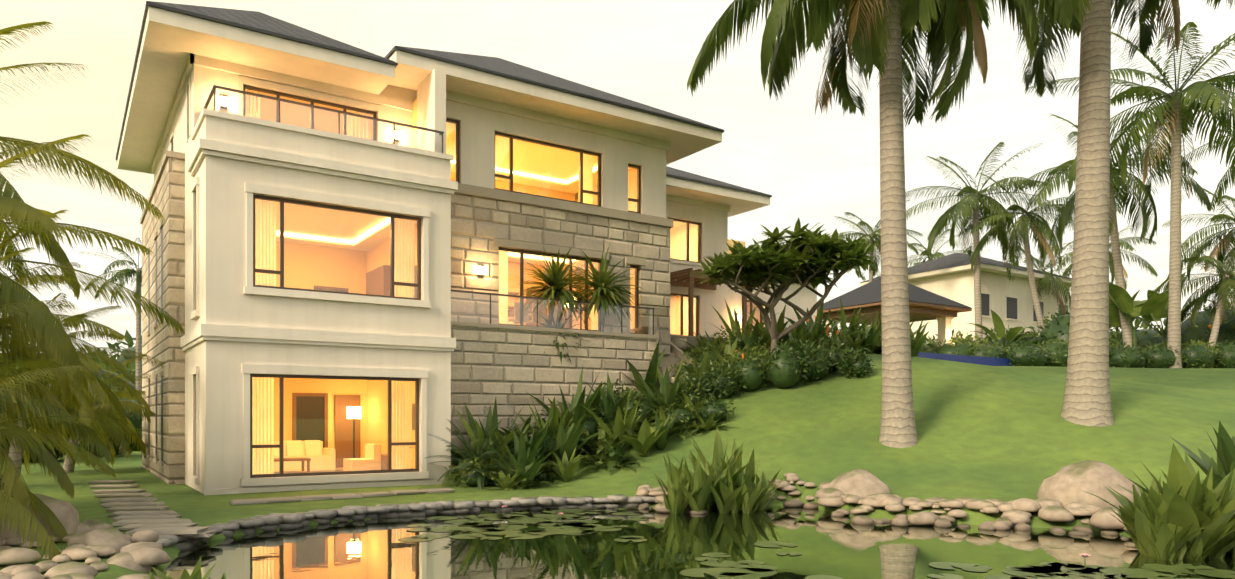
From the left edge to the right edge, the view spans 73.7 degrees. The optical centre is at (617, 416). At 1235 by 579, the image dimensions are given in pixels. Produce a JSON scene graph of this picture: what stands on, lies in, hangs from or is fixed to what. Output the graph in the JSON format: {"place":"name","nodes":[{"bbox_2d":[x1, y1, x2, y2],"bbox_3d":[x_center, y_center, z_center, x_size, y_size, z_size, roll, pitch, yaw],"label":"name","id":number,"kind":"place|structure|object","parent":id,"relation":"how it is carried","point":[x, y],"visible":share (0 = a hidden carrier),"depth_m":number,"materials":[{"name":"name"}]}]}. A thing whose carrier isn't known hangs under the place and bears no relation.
{"place":"outdoors","nodes":[
{"label":"outdoors","id":0,"kind":"place"},
{"bbox_2d":[310,267,416,471],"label":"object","id":1,"kind":"object","parent":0,"point":[415,295],"depth_m":21.66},
{"bbox_2d":[274,302,562,471],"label":"villa sofas","id":2,"kind":"object","parent":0,"point":[307,449],"depth_m":23.06,"materials":[{"name":"beige fabric"}]},
{"bbox_2d":[245,89,592,473],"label":"villa curtains","id":3,"kind":"object","parent":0,"point":[399,239],"depth_m":20.14,"materials":[{"name":"beige fabric"}]},
{"bbox_2d":[203,85,654,334],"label":"villa railings","id":4,"kind":"object","parent":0,"point":[214,87],"visible":0.67,"depth_m":19.74,"materials":[{"name":"metal"}]},
{"bbox_2d":[140,150,725,464],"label":"villa stone caps","id":5,"kind":"object","parent":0,"point":[675,356],"visible":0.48,"depth_m":23.71,"materials":[{"name":"beige stone"}]},
{"bbox_2d":[276,160,596,261],"bbox_3d":[-5.016,-4.760,23.682,11.450,7.020,5.320,0,0,-34],"label":"cove light","id":6,"kind":"object","parent":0,"point":[369,232],"depth_m":26.48,"materials":[{"name":"white"}]},
{"bbox_2d":[116,1,771,460],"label":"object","id":7,"kind":"object","parent":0,"point":[304,423],"visible":0.19,"depth_m":22.62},
{"bbox_2d":[149,1,768,194],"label":"villa roof tiles","id":8,"kind":"object","parent":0,"point":[259,20],"visible":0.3,"depth_m":22.01,"materials":[{"name":"grey tile"}]},
{"bbox_2d":[221,96,739,418],"bbox_3d":[-2.340,-3.705,26.309,19.400,7.510,5.040,0,0,-34],"label":"lamp","id":9,"kind":"object","parent":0,"point":[356,410],"visible":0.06,"depth_m":24.03,"materials":[{"name":"white glass"}]},
{"bbox_2d":[154,65,816,493],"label":"villa walls","id":10,"kind":"structure","parent":0,"point":[224,299],"depth_m":19.56,"materials":[{"name":"beige paint"}]},
{"bbox_2d":[142,157,722,483],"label":"stone wall","id":11,"kind":"structure","parent":10,"relation":"attached to","point":[508,369],"depth_m":22.55,"materials":[{"name":"beige stone"}]},
{"bbox_2d":[243,84,762,477],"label":"villa window frames","id":12,"kind":"structure","parent":10,"relation":"in","point":[281,377],"depth_m":20.00,"materials":[{"name":"brown metal"}]},
{"bbox_2d":[205,89,760,473],"bbox_3d":[-0.963,-3.323,25.399,21.856,9.245,3.819,0,0,-47],"label":"window glass","id":13,"kind":"object","parent":12,"relation":"in","point":[210,105],"visible":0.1,"depth_m":19.57,"materials":[{"name":"clear glass"}]},
{"bbox_2d":[260,92,753,304],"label":"villa interior ceilings","id":14,"kind":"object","parent":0,"point":[549,172],"depth_m":23.80,"materials":[{"name":"beige paint"}]},
{"bbox_2d":[274,99,744,468],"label":"villa interior walls","id":15,"kind":"structure","parent":0,"point":[370,421],"depth_m":24.39,"materials":[{"name":"beige paint"}]},
{"bbox_2d":[274,265,746,473],"bbox_3d":[-3.467,-3.075,26.537,18.325,9.150,6.717,0,0,-48],"label":"villa woodwork","id":16,"kind":"object","parent":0,"point":[684,279],"visible":0.08,"depth_m":24.60,"materials":[{"name":"brown wood"}]},
{"bbox_2d":[0,0,1234,358],"bbox_3d":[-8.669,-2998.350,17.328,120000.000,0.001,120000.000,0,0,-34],"label":"sky","id":17,"kind":"structure","parent":0,"point":[794,152],"depth_m":7954.12,"materials":[{"name":"white"}]},
{"bbox_2d":[0,354,1234,578],"bbox_3d":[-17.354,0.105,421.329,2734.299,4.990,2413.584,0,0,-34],"label":"lawn","id":18,"kind":"structure","parent":0,"point":[998,432],"depth_m":19.81,"materials":[{"name":"green plant"}]},
{"bbox_2d":[0,247,113,517],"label":"palm","id":19,"kind":"object","parent":18,"relation":"on","point":[18,487],"visible":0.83,"depth_m":11.10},
{"bbox_2d":[0,210,135,444],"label":"palm","id":20,"kind":"object","parent":18,"relation":"on","point":[49,396],"visible":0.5,"depth_m":15.02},
{"bbox_2d":[0,358,142,559],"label":"palm","id":21,"kind":"object","parent":18,"relation":"on","point":[41,506],"visible":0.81,"depth_m":10.24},
{"bbox_2d":[1,354,154,474],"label":"palm","id":22,"kind":"object","parent":18,"relation":"on","point":[99,410],"depth_m":24.13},
{"bbox_2d":[0,293,162,481],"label":"palm","id":23,"kind":"object","parent":18,"relation":"on","point":[112,397],"depth_m":19.54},
{"bbox_2d":[0,21,165,299],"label":"palm","id":24,"kind":"object","parent":18,"relation":"on","point":[58,255],"visible":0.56,"depth_m":18.58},
{"bbox_2d":[0,134,184,407],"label":"palm","id":25,"kind":"object","parent":18,"relation":"on","point":[52,343],"visible":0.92,"depth_m":13.03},
{"bbox_2d":[79,238,141,393],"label":"palm","id":26,"kind":"object","parent":18,"relation":"on","point":[127,273],"depth_m":46.15,"materials":[{"name":"green plant"}]},
{"bbox_2d":[87,480,454,537],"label":"garden stepping stones","id":27,"kind":"object","parent":18,"relation":"on","point":[133,508],"visible":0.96,"depth_m":15.18,"materials":[{"name":"beige stone"}]},
{"bbox_2d":[155,494,655,550],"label":"pond edge stones","id":28,"kind":"object","parent":18,"relation":"on","point":[271,521],"visible":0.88,"depth_m":15.35,"materials":[{"name":"beige stone"}]},
{"bbox_2d":[117,6,820,494],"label":"building trim","id":29,"kind":"structure","parent":18,"relation":"on","point":[175,46],"depth_m":19.61,"materials":[{"name":"beige paint"}]},
{"bbox_2d":[427,416,555,488],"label":"cycads","id":30,"kind":"object","parent":18,"relation":"on","point":[486,454],"visible":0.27,"depth_m":19.77,"materials":[{"name":"green plant"}]},
{"bbox_2d":[0,460,1140,578],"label":"boulders","id":31,"kind":"object","parent":18,"relation":"on","point":[90,541],"visible":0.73,"depth_m":13.99,"materials":[{"name":"beige stone"}]},
{"bbox_2d":[0,298,1234,462],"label":"hedges","id":32,"kind":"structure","parent":18,"relation":"on","point":[1145,339],"depth_m":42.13,"materials":[{"name":"green plant"}]},
{"bbox_2d":[459,338,881,485],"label":"bushes","id":33,"kind":"object","parent":18,"relation":"on","point":[753,380],"visible":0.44,"depth_m":23.78,"materials":[{"name":"green plant"}]},
{"bbox_2d":[144,218,1234,578],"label":"plants","id":34,"kind":"object","parent":18,"relation":"on","point":[1184,512],"visible":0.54,"depth_m":20.69,"materials":[{"name":"green plant"}]},
{"bbox_2d":[549,238,857,358],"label":"branches","id":35,"kind":"object","parent":18,"relation":"on","point":[770,304],"visible":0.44,"depth_m":24.61,"materials":[{"name":"brown plant"}]},
{"bbox_2d":[762,222,819,246],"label":"palm","id":36,"kind":"object","parent":18,"relation":"on","point":[783,245],"visible":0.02,"depth_m":85.08,"materials":[{"name":"green plant"}]},
{"bbox_2d":[451,299,1234,489],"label":"shrubs","id":37,"kind":"object","parent":18,"relation":"on","point":[525,463],"visible":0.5,"depth_m":22.45,"materials":[{"name":"green plant"}]},
{"bbox_2d":[735,308,838,358],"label":"orange flowers","id":38,"kind":"object","parent":37,"relation":"on","point":[827,330],"visible":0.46,"depth_m":27.63,"materials":[{"name":"orange plant"}]},
{"bbox_2d":[830,200,922,326],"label":"palm","id":39,"kind":"object","parent":18,"relation":"on","point":[877,238],"depth_m":61.38,"materials":[{"name":"green plant"}]},
{"bbox_2d":[687,0,1080,447],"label":"tall palm","id":40,"kind":"object","parent":18,"relation":"on","point":[779,53],"depth_m":19.97,"materials":[{"name":"plant"}]},
{"bbox_2d":[814,0,987,113],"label":"palm fronds","id":41,"kind":"object","parent":40,"relation":"attached to","point":[980,51],"visible":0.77,"depth_m":19.32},
{"bbox_2d":[822,316,952,347],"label":"pavilion columns","id":42,"kind":"structure","parent":18,"relation":"on","point":[944,326],"depth_m":43.06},
{"bbox_2d":[817,277,970,310],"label":"pavilion roof","id":43,"kind":"structure","parent":42,"relation":"on","point":[869,292],"depth_m":42.62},
{"bbox_2d":[817,301,971,324],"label":"timber pavilion","id":44,"kind":"object","parent":42,"relation":"on","point":[929,311],"visible":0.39,"depth_m":42.32,"materials":[{"name":"brown wood"}]},
{"bbox_2d":[907,229,981,266],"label":"palm","id":45,"kind":"object","parent":18,"relation":"on","point":[936,254],"depth_m":79.42,"materials":[{"name":"green plant"}]},
{"bbox_2d":[913,247,989,269],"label":"palm","id":46,"kind":"object","parent":18,"relation":"on","point":[935,258],"visible":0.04,"depth_m":69.53,"materials":[{"name":"green plant"}]},
{"bbox_2d":[860,263,1071,341],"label":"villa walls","id":47,"kind":"structure","parent":18,"relation":"on","point":[998,286],"depth_m":61.65,"materials":[{"name":"beige paint"}]},
{"bbox_2d":[860,253,1071,282],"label":"roof","id":48,"kind":"structure","parent":47,"relation":"on","point":[953,260],"depth_m":63.61,"materials":[{"name":"grey tile"}]},
{"bbox_2d":[981,293,1067,321],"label":"windows","id":49,"kind":"structure","parent":47,"relation":"in","point":[1011,308],"depth_m":62.06,"materials":[{"name":"grey glass"}]},
{"bbox_2d":[905,142,1071,342],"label":"palm","id":50,"kind":"object","parent":18,"relation":"on","point":[965,206],"depth_m":57.10,"materials":[{"name":"green plant"}]},
{"bbox_2d":[962,170,1074,331],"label":"palm","id":51,"kind":"object","parent":18,"relation":"on","point":[1045,231],"depth_m":55.24,"materials":[{"name":"green plant"}]},
{"bbox_2d":[1012,241,1111,307],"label":"palm","id":52,"kind":"object","parent":18,"relation":"on","point":[1053,282],"visible":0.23,"depth_m":63.78,"materials":[{"name":"green plant"}]},
{"bbox_2d":[931,0,1234,426],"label":"tall palm","id":53,"kind":"object","parent":18,"relation":"on","point":[1087,399],"depth_m":20.14,"materials":[{"name":"beige plant"}]},
{"bbox_2d":[1039,217,1157,289],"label":"palm","id":54,"kind":"object","parent":18,"relation":"on","point":[1151,269],"visible":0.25,"depth_m":76.47,"materials":[{"name":"green plant"}]},
{"bbox_2d":[966,263,1234,348],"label":"banana","id":55,"kind":"object","parent":18,"relation":"on","point":[1122,301],"depth_m":47.88,"materials":[{"name":"green plant"}]},
{"bbox_2d":[1013,108,1210,347],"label":"palm","id":56,"kind":"object","parent":18,"relation":"on","point":[1068,209],"depth_m":48.07,"materials":[{"name":"green plant"}]},
{"bbox_2d":[1109,254,1127,278],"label":"dry palm fronds","id":57,"kind":"object","parent":56,"relation":"attached to","point":[1125,273],"visible":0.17,"depth_m":75.67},
{"bbox_2d":[1025,22,1234,367],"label":"palm","id":58,"kind":"object","parent":18,"relation":"on","point":[1205,93],"depth_m":41.60,"materials":[{"name":"green plant"}]},
{"bbox_2d":[1143,101,1196,201],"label":"dry palm fronds","id":59,"kind":"object","parent":58,"relation":"attached to","point":[1146,159],"visible":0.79,"depth_m":40.84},
{"bbox_2d":[1154,243,1234,367],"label":"palm","id":60,"kind":"object","parent":18,"relation":"on","point":[1205,295],"depth_m":45.51,"materials":[{"name":"green plant"}]},
{"bbox_2d":[1209,284,1234,327],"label":"dry palm fronds","id":61,"kind":"object","parent":60,"relation":"attached to","point":[1223,306],"visible":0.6,"depth_m":45.02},
{"bbox_2d":[1162,188,1234,307],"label":"palm","id":62,"kind":"object","parent":18,"relation":"on","point":[1209,242],"depth_m":59.95,"materials":[{"name":"green plant"}]},
{"bbox_2d":[1204,232,1234,272],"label":"dry palm fronds","id":63,"kind":"object","parent":62,"relation":"attached to","point":[1214,253],"visible":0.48,"depth_m":59.53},
{"bbox_2d":[1167,88,1234,212],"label":"palm","id":64,"kind":"object","parent":18,"relation":"on","point":[1221,189],"visible":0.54,"depth_m":53.03,"materials":[{"name":"green plant"}]},
{"bbox_2d":[163,505,1234,578],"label":"pond water","id":65,"kind":"structure","parent":0,"point":[674,546],"depth_m":11.52,"materials":[{"name":"green liquid"}]},
{"bbox_2d":[501,505,1089,557],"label":"water lily flowers","id":66,"kind":"object","parent":65,"relation":"on","point":[1083,555],"visible":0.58,"depth_m":10.13,"materials":[{"name":"pink plant"}]},
{"bbox_2d":[398,508,1234,578],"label":"lily pads","id":67,"kind":"object","parent":65,"relation":"on","point":[748,569],"visible":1,"depth_m":10.46,"materials":[{"name":"green plant"}]},
{"bbox_2d":[917,352,1011,365],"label":"pool edge wall","id":68,"kind":"structure","parent":0,"point":[992,361],"depth_m":39.38,"materials":[{"name":"blue tile"}]},
{"bbox_2d":[957,211,972,252],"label":"dry palm fronds","id":69,"kind":"object","parent":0,"point":[968,241],"visible":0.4,"depth_m":59.87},
{"bbox_2d":[1003,219,1055,265],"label":"palm fronds","id":70,"kind":"object","parent":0,"point":[1049,252],"visible":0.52,"depth_m":54.80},
{"bbox_2d":[1048,284,1065,314],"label":"dry palm fronds","id":71,"kind":"object","parent":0,"point":[1057,295],"visible":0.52,"depth_m":64.73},
{"bbox_2d":[1143,0,1180,54],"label":"tall palm dry fronds","id":72,"kind":"object","parent":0,"point":[1176,12],"visible":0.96,"depth_m":20.90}
]}

